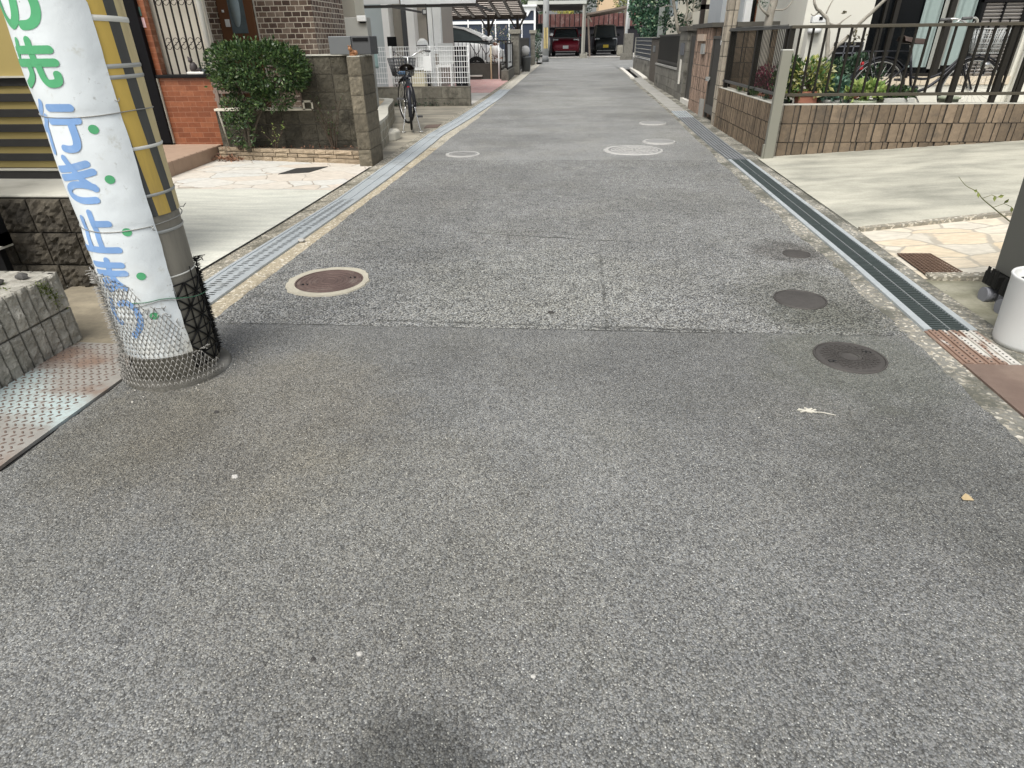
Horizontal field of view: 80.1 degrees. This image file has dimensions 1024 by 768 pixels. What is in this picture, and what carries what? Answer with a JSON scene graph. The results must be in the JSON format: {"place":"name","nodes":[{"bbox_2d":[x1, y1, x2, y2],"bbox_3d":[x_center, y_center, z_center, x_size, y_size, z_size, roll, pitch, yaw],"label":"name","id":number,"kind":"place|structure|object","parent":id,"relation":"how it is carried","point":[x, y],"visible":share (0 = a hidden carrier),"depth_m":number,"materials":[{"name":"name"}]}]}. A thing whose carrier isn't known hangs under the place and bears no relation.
{"place":"outdoors","nodes":[
{"label":"outdoors","id":0,"kind":"place"},
{"bbox_2d":[64,286,118,345],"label":"driveway","id":1,"kind":"structure","parent":0,"point":[87,311],"depth_m":3.10,"materials":[{"name":"concrete"}]},
{"bbox_2d":[0,271,82,388],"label":"block planter","id":2,"kind":"object","parent":1,"relation":"on","point":[36,328],"visible":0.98,"depth_m":2.57,"materials":[{"name":"concrete"}]},
{"bbox_2d":[123,0,227,144],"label":"house","id":3,"kind":"structure","parent":0,"point":[169,36],"depth_m":6.96,"materials":[{"name":"orange brick"}]},
{"bbox_2d":[123,0,172,143],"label":"door","id":4,"kind":"structure","parent":3,"relation":"in","point":[131,6],"depth_m":6.89,"materials":[{"name":"metal"}]},
{"bbox_2d":[175,189,333,269],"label":"driveway","id":5,"kind":"structure","parent":0,"point":[218,223],"depth_m":4.91,"materials":[{"name":"concrete"}]},
{"bbox_2d":[172,158,383,189],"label":"driveway","id":6,"kind":"structure","parent":0,"point":[244,174],"depth_m":6.27,"materials":[{"name":"stone"}]},
{"bbox_2d":[162,143,223,176],"bbox_3d":[-5.472,-2.492,6.844,4.000,0.170,1.719,1,30,4],"label":"porch","id":7,"kind":"object","parent":6,"relation":"on","point":[181,158],"visible":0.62,"depth_m":6.82,"materials":[{"name":"tile"}]},
{"bbox_2d":[218,147,359,163],"bbox_3d":[-2.596,-2.633,7.035,1.900,0.158,0.426,1,30,4],"label":"planter edging","id":8,"kind":"object","parent":6,"relation":"on","point":[347,155],"visible":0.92,"depth_m":6.98,"materials":[{"name":"stone"}]},
{"bbox_2d":[203,33,313,151],"bbox_3d":[-2.727,-3.180,6.706,1.167,1.206,0.637,1,30,4],"label":"clipped shrub","id":9,"kind":"object","parent":8,"relation":"on","point":[245,52],"visible":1,"depth_m":6.54,"materials":[{"name":"green plant"}]},
{"bbox_2d":[309,93,343,148],"bbox_3d":[-2.052,-2.954,6.866,0.417,0.593,0.188,1,30,4],"label":"rose bush","id":10,"kind":"object","parent":8,"relation":"on","point":[329,133],"visible":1,"depth_m":6.88,"materials":[{"name":"green plant"}]},
{"bbox_2d":[210,148,436,318],"bbox_3d":[-1.272,-1.570,5.241,0.208,0.002,5.956,2,30,5],"label":"kerb strip","id":11,"kind":"object","parent":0,"point":[223,303],"visible":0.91,"depth_m":4.00,"materials":[{"name":"concrete"}]},
{"bbox_2d":[342,0,364,30],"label":"wall","id":12,"kind":"structure","parent":0,"point":[353,8],"depth_m":10.24,"materials":[{"name":"beige paint"}]},
{"bbox_2d":[344,15,378,106],"bbox_3d":[-2.238,-4.783,9.092,0.335,1.225,0.250,1,30,4],"label":"meter cabinet","id":13,"kind":"object","parent":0,"point":[359,25],"visible":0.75,"depth_m":8.81,"materials":[{"name":"white plastic"}]},
{"bbox_2d":[201,63,535,280],"bbox_3d":[-0.388,-7.861,16.122,0.304,0.209,31.165,2,30,5],"label":"kerb strip","id":14,"kind":"object","parent":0,"point":[211,270],"visible":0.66,"depth_m":5.07,"materials":[{"name":"grey concrete"}]},
{"bbox_2d":[116,266,261,339],"bbox_3d":[-1.681,-0.448,3.269,0.226,0.025,1.060,1,30,4],"label":"drain cover","id":15,"kind":"object","parent":14,"relation":"on","point":[223,282],"visible":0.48,"depth_m":3.52,"materials":[{"name":"metal"}]},
{"bbox_2d":[228,226,319,267],"bbox_3d":[-1.583,-0.937,4.131,0.216,0.025,0.928,3,30,6],"label":"drain cover","id":16,"kind":"object","parent":14,"relation":"on","point":[269,251],"visible":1,"depth_m":4.06,"materials":[{"name":"metal"}]},
{"bbox_2d":[293,199,359,227],"bbox_3d":[-1.477,-1.382,4.915,0.210,0.025,0.892,3,30,6],"label":"drain cover","id":17,"kind":"object","parent":14,"relation":"on","point":[324,215],"visible":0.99,"depth_m":4.86,"materials":[{"name":"metal"}]},
{"bbox_2d":[337,176,390,199],"bbox_3d":[-1.373,-1.851,5.741,0.224,0.025,1.014,1,30,4],"label":"drain cover","id":18,"kind":"object","parent":14,"relation":"on","point":[364,187],"visible":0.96,"depth_m":5.70,"materials":[{"name":"metal"}]},
{"bbox_2d":[370,159,412,176],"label":"drain cover","id":19,"kind":"object","parent":14,"relation":"on","point":[393,167],"visible":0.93,"depth_m":6.58,"materials":[{"name":"metal"}]},
{"bbox_2d":[383,106,468,157],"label":"yard","id":20,"kind":"structure","parent":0,"point":[435,114],"depth_m":10.27,"materials":[{"name":"concrete"}]},
{"bbox_2d":[204,0,348,107],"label":"house","id":21,"kind":"structure","parent":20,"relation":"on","point":[309,26],"depth_m":8.43,"materials":[{"name":"brown brick"}]},
{"bbox_2d":[216,0,271,106],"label":"door","id":22,"kind":"structure","parent":21,"relation":"in","point":[237,17],"depth_m":8.38,"materials":[{"name":"brown wood"}]},
{"bbox_2d":[377,98,394,149],"bbox_3d":[-2.474,-3.860,9.030,2.000,0.385,4.100,1,30,4],"label":"curved planter","id":23,"kind":"object","parent":20,"relation":"on","point":[386,110],"visible":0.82,"depth_m":8.51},
{"bbox_2d":[387,50,430,132],"bbox_3d":[-1.528,-4.476,9.264,0.679,1.059,1.720,-5,30,-7],"label":"bicycle","id":24,"kind":"object","parent":20,"relation":"on","point":[409,89],"visible":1,"depth_m":9.38,"materials":[{"name":"black metal"}]},
{"bbox_2d":[378,86,471,105],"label":"wall","id":25,"kind":"structure","parent":20,"relation":"on","point":[456,95],"depth_m":12.19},
{"bbox_2d":[376,45,469,86],"bbox_3d":[-2.124,-6.275,12.052,2.590,0.725,0.056,1,30,4],"label":"fence","id":26,"kind":"object","parent":25,"relation":"on","point":[438,72],"visible":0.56,"depth_m":11.99,"materials":[{"name":"metal"}]},
{"bbox_2d":[0,57,879,470],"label":"ground","id":27,"kind":"structure","parent":0,"point":[564,329],"depth_m":3.29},
{"bbox_2d":[0,179,99,289],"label":"garden wall","id":28,"kind":"structure","parent":27,"relation":"on","point":[41,221],"depth_m":3.34,"materials":[{"name":"stone"}]},
{"bbox_2d":[0,214,13,270],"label":"gate post","id":29,"kind":"object","parent":28,"relation":"attached to","point":[5,242],"visible":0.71,"depth_m":3.27,"materials":[{"name":"black metal"}]},
{"bbox_2d":[0,7,61,178],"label":"slatted screen","id":30,"kind":"object","parent":28,"relation":"on","point":[26,152],"depth_m":3.52,"materials":[{"name":"gold metal"}]},
{"bbox_2d":[0,342,129,471],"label":"tread plate","id":31,"kind":"object","parent":27,"relation":"on","point":[43,401],"visible":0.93,"depth_m":2.38,"materials":[{"name":"metal"}]},
{"bbox_2d":[211,54,365,146],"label":"garden wall","id":32,"kind":"structure","parent":27,"relation":"on","point":[329,86],"depth_m":7.00,"materials":[{"name":"grey stone"}]},
{"bbox_2d":[346,55,382,165],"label":"gate pillar","id":33,"kind":"structure","parent":27,"relation":"on","point":[364,99],"depth_m":6.51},
{"bbox_2d":[328,36,377,54],"bbox_3d":[-1.670,-3.576,6.425,0.435,0.168,0.300,1,30,4],"label":"letter box","id":34,"kind":"object","parent":33,"relation":"on","point":[338,45],"visible":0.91,"depth_m":6.30,"materials":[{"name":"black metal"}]},
{"bbox_2d":[455,63,500,78],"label":"wall","id":35,"kind":"structure","parent":27,"relation":"on","point":[483,69],"depth_m":19.24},
{"bbox_2d":[509,29,521,74],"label":"gate pillar","id":36,"kind":"structure","parent":27,"relation":"on","point":[515,36],"depth_m":20.58,"materials":[{"name":"stone"}]},
{"bbox_2d":[633,58,649,77],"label":"garden wall","id":37,"kind":"structure","parent":27,"relation":"on","point":[641,65],"depth_m":20.55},
{"bbox_2d":[634,37,656,59],"bbox_3d":[4.442,-11.277,20.461,0.050,0.670,5.750,1,30,4],"label":"panel fence","id":38,"kind":"object","parent":37,"relation":"on","point":[643,47],"visible":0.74,"depth_m":20.68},
{"bbox_2d":[627,0,670,36],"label":"tree","id":39,"kind":"object","parent":27,"relation":"on","point":[647,16],"visible":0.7,"depth_m":21.40,"materials":[{"name":"green plant"}]},
{"bbox_2d":[648,37,659,81],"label":"gate pillar","id":40,"kind":"structure","parent":27,"relation":"on","point":[654,51],"depth_m":17.23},
{"bbox_2d":[654,63,676,96],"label":"garden wall","id":41,"kind":"structure","parent":27,"relation":"on","point":[665,78],"depth_m":14.52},
{"bbox_2d":[657,34,680,66],"bbox_3d":[3.726,-7.922,14.436,0.060,0.640,3.450,1,30,4],"label":"slat fence","id":42,"kind":"object","parent":41,"relation":"on","point":[668,51],"visible":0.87,"depth_m":14.31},
{"bbox_2d":[656,0,700,33],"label":"pruned tree","id":43,"kind":"object","parent":27,"relation":"on","point":[675,26],"visible":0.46,"depth_m":13.38,"materials":[{"name":"green plant"}]},
{"bbox_2d":[674,26,699,100],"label":"gate pier","id":44,"kind":"structure","parent":27,"relation":"on","point":[682,62],"depth_m":12.40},
{"bbox_2d":[666,0,709,34],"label":"house","id":45,"kind":"structure","parent":27,"relation":"on","point":[700,16],"depth_m":12.95,"materials":[{"name":"beige paint"}]},
{"bbox_2d":[688,22,723,119],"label":"gate pillar","id":46,"kind":"structure","parent":27,"relation":"on","point":[707,33],"depth_m":10.25,"materials":[{"name":"brown tile"}]},
{"bbox_2d":[710,0,739,124],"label":"gate post","id":47,"kind":"object","parent":27,"relation":"on","point":[731,13],"visible":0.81,"depth_m":8.76,"materials":[{"name":"tile"}]},
{"bbox_2d":[703,36,721,116],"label":"side gate","id":48,"kind":"structure","parent":47,"relation":"attached to","point":[713,70],"depth_m":9.64,"materials":[{"name":"brown metal"}]},
{"bbox_2d":[707,0,757,85],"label":"house bay","id":49,"kind":"object","parent":27,"relation":"on","point":[746,12],"visible":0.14,"depth_m":9.71,"materials":[{"name":"white paint"}]},
{"bbox_2d":[728,21,779,93],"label":"garden wall","id":50,"kind":"structure","parent":27,"relation":"on","point":[747,24],"depth_m":8.75,"materials":[{"name":"tile"}]},
{"bbox_2d":[713,87,1023,156],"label":"garden wall","id":51,"kind":"structure","parent":27,"relation":"on","point":[742,117],"depth_m":6.62,"materials":[{"name":"tile"}]},
{"bbox_2d":[722,22,1023,102],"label":"garden fence","id":52,"kind":"object","parent":51,"relation":"on","point":[788,42],"visible":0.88,"depth_m":6.40,"materials":[{"name":"brown metal"}]},
{"bbox_2d":[454,46,468,85],"bbox_3d":[-1.062,-6.615,12.987,0.240,1.030,0.315,1,30,4],"label":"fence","id":53,"kind":"object","parent":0,"point":[457,58],"visible":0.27,"depth_m":12.79,"materials":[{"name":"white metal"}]},
{"bbox_2d":[448,79,506,92],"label":"yard","id":54,"kind":"structure","parent":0,"point":[484,86],"depth_m":16.99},
{"bbox_2d":[364,0,454,86],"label":"house","id":55,"kind":"structure","parent":54,"relation":"on","point":[407,29],"depth_m":15.12,"materials":[{"name":"white paint"}]},
{"bbox_2d":[471,93,488,103],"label":"yard","id":56,"kind":"structure","parent":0,"point":[475,97],"depth_m":14.04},
{"bbox_2d":[363,0,493,85],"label":"carport","id":57,"kind":"object","parent":56,"relation":"on","point":[434,23],"visible":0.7,"depth_m":12.64,"materials":[{"name":"white paint"}]},
{"bbox_2d":[436,43,454,85],"bbox_3d":[-1.419,-6.665,13.033,0.320,1.100,0.360,1,30,4],"label":"garden chair","id":58,"kind":"object","parent":56,"relation":"on","point":[445,58],"visible":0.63,"depth_m":12.98,"materials":[{"name":"white plastic"}]},
{"bbox_2d":[429,68,535,147],"bbox_3d":[0.321,-9.309,18.668,0.274,0.208,25.212,2,30,5],"label":"kerb strip","id":59,"kind":"object","parent":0,"point":[443,139],"visible":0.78,"depth_m":9.10,"materials":[{"name":"concrete"}]},
{"bbox_2d":[0,323,1023,767],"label":"road","id":60,"kind":"structure","parent":0,"point":[674,475],"depth_m":1.60,"materials":[{"name":"asphalt"}]},
{"bbox_2d":[86,0,231,391],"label":"utility pole","id":61,"kind":"object","parent":60,"relation":"on","point":[117,44],"visible":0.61,"depth_m":2.17,"materials":[{"name":"concrete"}]},
{"bbox_2d":[0,0,206,358],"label":"banner","id":62,"kind":"object","parent":61,"relation":"attached to","point":[58,50],"visible":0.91,"depth_m":2.02,"materials":[{"name":"fabric"}]},
{"bbox_2d":[85,263,223,388],"bbox_3d":[-1.453,-0.280,2.430,0.351,0.482,0.446,-26,38,-37],"label":"wire guard","id":63,"kind":"object","parent":61,"relation":"attached to","point":[122,362],"visible":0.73,"depth_m":2.35,"materials":[{"name":"metal"}]},
{"bbox_2d":[173,254,221,367],"bbox_3d":[-1.289,-0.323,2.511,0.141,0.402,0.315,-15,33,-24],"label":"spike mat","id":64,"kind":"object","parent":61,"relation":"attached to","point":[211,317],"visible":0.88,"depth_m":2.44,"materials":[{"name":"black plastic"}]},
{"bbox_2d":[813,342,887,373],"bbox_3d":[1.431,-0.111,2.582,0.286,0.020,0.286,1,30,4],"label":"manhole cover","id":65,"kind":"object","parent":60,"relation":"on","point":[850,357],"visible":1,"depth_m":2.56,"materials":[{"name":"metal"}]},
{"bbox_2d":[213,160,907,335],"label":"road","id":66,"kind":"structure","parent":0,"point":[582,237],"depth_m":3.79,"materials":[{"name":"asphalt"}]},
{"bbox_2d":[285,267,369,296],"bbox_3d":[-1.050,-0.581,3.482,0.489,0.028,0.489,1,30,4],"label":"manhole cover","id":67,"kind":"object","parent":66,"relation":"on","point":[332,281],"visible":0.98,"depth_m":3.45,"materials":[{"name":"brown metal"}]},
{"bbox_2d":[0,153,1023,757],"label":"grit","id":68,"kind":"object","parent":66,"relation":"on","point":[452,405],"visible":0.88,"depth_m":2.68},
{"bbox_2d":[773,290,827,309],"bbox_3d":[1.492,-0.435,3.154,0.259,0.018,0.259,1,30,4],"label":"manhole cover","id":69,"kind":"object","parent":66,"relation":"on","point":[801,299],"visible":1,"depth_m":3.14,"materials":[{"name":"metal"}]},
{"bbox_2d":[423,58,717,160],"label":"road","id":70,"kind":"structure","parent":0,"point":[572,108],"depth_m":9.78,"materials":[{"name":"asphalt"}]},
{"bbox_2d":[542,0,548,61],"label":"utility pole","id":71,"kind":"object","parent":70,"relation":"on","point":[545,51],"visible":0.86,"depth_m":29.21,"materials":[{"name":"concrete"}]},
{"bbox_2d":[603,145,662,154],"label":"manhole cover","id":72,"kind":"object","parent":70,"relation":"on","point":[633,150],"visible":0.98,"depth_m":7.37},
{"bbox_2d":[536,53,636,57],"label":"carport floor","id":73,"kind":"structure","parent":0,"point":[572,55],"depth_m":37.31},
{"bbox_2d":[453,4,539,55],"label":"building","id":74,"kind":"structure","parent":73,"relation":"on","point":[530,21],"depth_m":33.68,"materials":[{"name":"white paint"}]},
{"bbox_2d":[528,0,586,53],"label":"carport","id":75,"kind":"object","parent":73,"relation":"on","point":[570,5],"visible":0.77,"depth_m":33.66,"materials":[{"name":"metal"}]},
{"bbox_2d":[549,28,581,55],"bbox_3d":[3.373,-21.491,38.240,2.060,1.502,4.012,1,30,4],"label":"car","id":76,"kind":"object","parent":73,"relation":"on","point":[565,39],"visible":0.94,"depth_m":36.85,"materials":[{"name":"red metal"}]},
{"bbox_2d":[538,13,641,53],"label":"sheet fence","id":77,"kind":"object","parent":73,"relation":"on","point":[568,20],"visible":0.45,"depth_m":42.28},
{"bbox_2d":[591,24,619,54],"bbox_3d":[6.001,-22.344,39.502,1.860,1.672,3.428,1,30,4],"label":"car","id":78,"kind":"object","parent":73,"relation":"on","point":[604,38],"visible":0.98,"depth_m":38.52,"materials":[{"name":"black metal"}]},
{"bbox_2d":[584,6,626,56],"bbox_3d":[5.671,-21.875,37.834,2.480,2.525,8.000,1,30,4],"label":"carport","id":79,"kind":"object","parent":73,"relation":"on","point":[604,12],"visible":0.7,"depth_m":34.42,"materials":[{"name":"grey metal"}]},
{"bbox_2d":[620,69,1023,444],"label":"kerb strip","id":80,"kind":"object","parent":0,"point":[1005,414],"visible":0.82,"depth_m":2.99,"materials":[{"name":"concrete"}]},
{"bbox_2d":[746,174,795,194],"bbox_3d":[2.379,-1.834,5.638,0.225,0.042,0.896,2,30,6],"label":"drain grating","id":81,"kind":"object","parent":80,"relation":"on","point":[768,184],"visible":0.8,"depth_m":5.58,"materials":[{"name":"metal"}]},
{"bbox_2d":[769,194,835,225],"bbox_3d":[2.281,-1.374,4.828,0.223,0.042,0.974,2,30,6],"label":"drain grating","id":82,"kind":"object","parent":80,"relation":"on","point":[799,209],"visible":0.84,"depth_m":4.77,"materials":[{"name":"metal"}]},
{"bbox_2d":[805,224,891,266],"bbox_3d":[2.180,-0.909,4.008,0.221,0.042,0.920,2,30,6],"label":"drain grating","id":83,"kind":"object","parent":80,"relation":"on","point":[848,248],"visible":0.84,"depth_m":3.95,"materials":[{"name":"metal"}]},
{"bbox_2d":[853,265,976,330],"bbox_3d":[2.074,-0.458,3.213,0.235,0.042,0.919,2,30,6],"label":"drain grating","id":84,"kind":"object","parent":80,"relation":"on","point":[920,307],"visible":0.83,"depth_m":3.13,"materials":[{"name":"metal"}]},
{"bbox_2d":[924,330,1020,364],"bbox_3d":[2.006,-0.154,2.667,0.246,0.033,0.330,1,30,4],"label":"drain cover","id":85,"kind":"object","parent":80,"relation":"on","point":[962,347],"visible":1,"depth_m":2.65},
{"bbox_2d":[963,364,1023,417],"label":"cover plate","id":86,"kind":"object","parent":80,"relation":"on","point":[1005,383],"visible":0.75,"depth_m":2.40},
{"bbox_2d":[644,78,1023,364],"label":"kerb strip","id":87,"kind":"object","parent":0,"point":[974,320],"visible":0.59,"depth_m":4.03,"materials":[{"name":"concrete"}]},
{"bbox_2d":[680,33,696,105],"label":"side gate","id":88,"kind":"structure","parent":87,"relation":"on","point":[684,100],"depth_m":11.87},
{"bbox_2d":[728,159,767,174],"bbox_3d":[2.473,-2.269,6.404,0.227,0.042,0.872,2,30,6],"label":"drain grating","id":89,"kind":"object","parent":87,"relation":"on","point":[746,166],"visible":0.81,"depth_m":6.35,"materials":[{"name":"metal"}]},
{"bbox_2d":[757,140,1023,230],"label":"driveway","id":90,"kind":"structure","parent":0,"point":[856,189],"depth_m":5.44,"materials":[{"name":"concrete"}]},
{"bbox_2d":[760,49,793,158],"bbox_3d":[2.829,-2.973,6.526,0.125,1.078,0.069,1,30,4],"label":"corner post","id":91,"kind":"object","parent":90,"relation":"on","point":[768,148],"visible":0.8,"depth_m":6.49,"materials":[{"name":"beige metal"}]},
{"bbox_2d":[861,216,1010,278],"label":"driveway","id":92,"kind":"structure","parent":0,"point":[971,246],"depth_m":3.94,"materials":[{"name":"stone"}]},
{"bbox_2d":[897,253,962,274],"bbox_3d":[2.463,-0.711,3.601,0.217,0.015,0.398,1,30,4],"label":"drain grate","id":93,"kind":"object","parent":92,"relation":"on","point":[920,262],"visible":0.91,"depth_m":3.60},
{"bbox_2d":[858,210,1012,280],"bbox_3d":[2.986,-0.891,3.835,1.239,0.108,1.320,1,30,4],"label":"paving edge","id":94,"kind":"object","parent":92,"relation":"on","point":[954,276],"visible":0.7,"depth_m":4.25,"materials":[{"name":"stone"}]},
{"bbox_2d":[926,280,997,324],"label":"driveway","id":95,"kind":"structure","parent":0,"point":[964,293],"depth_m":3.19,"materials":[{"name":"concrete"}]},
{"bbox_2d":[977,178,1023,313],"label":"wheeled planter","id":96,"kind":"object","parent":95,"relation":"on","point":[1010,259],"visible":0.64,"depth_m":2.98,"materials":[{"name":"black plastic"}]},
{"bbox_2d":[992,266,1023,353],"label":"white pot","id":97,"kind":"object","parent":95,"relation":"on","point":[1008,331],"visible":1,"depth_m":2.61,"materials":[{"name":"plastic"}]},
{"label":"garden bed","id":98,"kind":"structure","parent":0,"visible":0},
{"bbox_2d":[753,0,792,92],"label":"pine tree","id":99,"kind":"object","parent":98,"relation":"on","point":[770,12],"visible":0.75,"depth_m":7.99,"materials":[{"name":"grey plant"}]},
{"bbox_2d":[791,15,825,102],"bbox_3d":[3.747,-4.035,7.739,0.180,1.110,0.250,1,30,4],"label":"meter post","id":100,"kind":"object","parent":98,"relation":"on","point":[816,37],"visible":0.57,"depth_m":7.59,"materials":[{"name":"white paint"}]},
{"bbox_2d":[785,54,836,102],"bbox_3d":[3.320,-3.297,6.834,0.601,0.727,0.438,1,30,4],"label":"potted plant","id":101,"kind":"object","parent":98,"relation":"on","point":[809,79],"visible":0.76,"depth_m":6.74,"materials":[{"name":"green plant"}]},
{"bbox_2d":[810,74,857,102],"bbox_3d":[3.685,-3.276,6.998,0.593,0.521,0.439,1,30,4],"label":"potted plant","id":102,"kind":"object","parent":98,"relation":"on","point":[830,99],"visible":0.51,"depth_m":6.88,"materials":[{"name":"green plant"}]},
{"bbox_2d":[811,0,885,71],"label":"bare tree","id":103,"kind":"object","parent":98,"relation":"on","point":[828,51],"visible":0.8,"depth_m":7.16,"materials":[{"name":"brown plant"}]},
{"bbox_2d":[840,49,887,98],"bbox_3d":[4.372,-3.796,7.672,0.571,0.745,0.424,1,30,4],"label":"potted plant","id":104,"kind":"object","parent":98,"relation":"on","point":[864,56],"visible":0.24,"depth_m":7.53,"materials":[{"name":"green plant"}]},
{"bbox_2d":[843,76,887,102],"bbox_3d":[3.940,-3.168,6.816,0.491,0.505,0.373,1,30,4],"label":"potted plant","id":105,"kind":"object","parent":98,"relation":"on","point":[870,86],"visible":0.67,"depth_m":6.71,"materials":[{"name":"green plant"}]},
{"bbox_2d":[755,0,1023,102],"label":"house","id":106,"kind":"structure","parent":98,"relation":"on","point":[797,12],"depth_m":7.76,"materials":[{"name":"white paint"}]},
{"bbox_2d":[861,0,979,76],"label":"window","id":107,"kind":"structure","parent":106,"relation":"in","point":[891,11],"depth_m":7.76,"materials":[{"name":"glass"}]},
{"bbox_2d":[871,84,918,102],"bbox_3d":[4.305,-3.148,6.854,0.542,0.425,0.288,1,30,4],"label":"potted plant","id":108,"kind":"object","parent":98,"relation":"on","point":[898,99],"visible":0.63,"depth_m":6.75,"materials":[{"name":"green plant"}]},
{"bbox_2d":[843,16,1011,102],"bbox_3d":[4.829,-3.680,7.137,1.748,1.060,0.599,0,30,2],"label":"bicycle","id":109,"kind":"object","parent":98,"relation":"on","point":[900,68],"visible":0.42,"depth_m":7.06,"materials":[{"name":"black metal"}]},
{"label":"yard","id":110,"kind":"structure","parent":0,"visible":0},
{"bbox_2d":[453,26,504,69],"bbox_3d":[-2.502,-11.043,20.175,4.512,1.552,2.100,1,30,4],"label":"car","id":111,"kind":"object","parent":110,"relation":"on","point":[463,34],"visible":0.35,"depth_m":19.30,"materials":[{"name":"white metal"}]},
{"bbox_2d":[452,0,526,36],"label":"carport","id":112,"kind":"object","parent":110,"relation":"on","point":[508,9],"visible":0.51,"depth_m":22.32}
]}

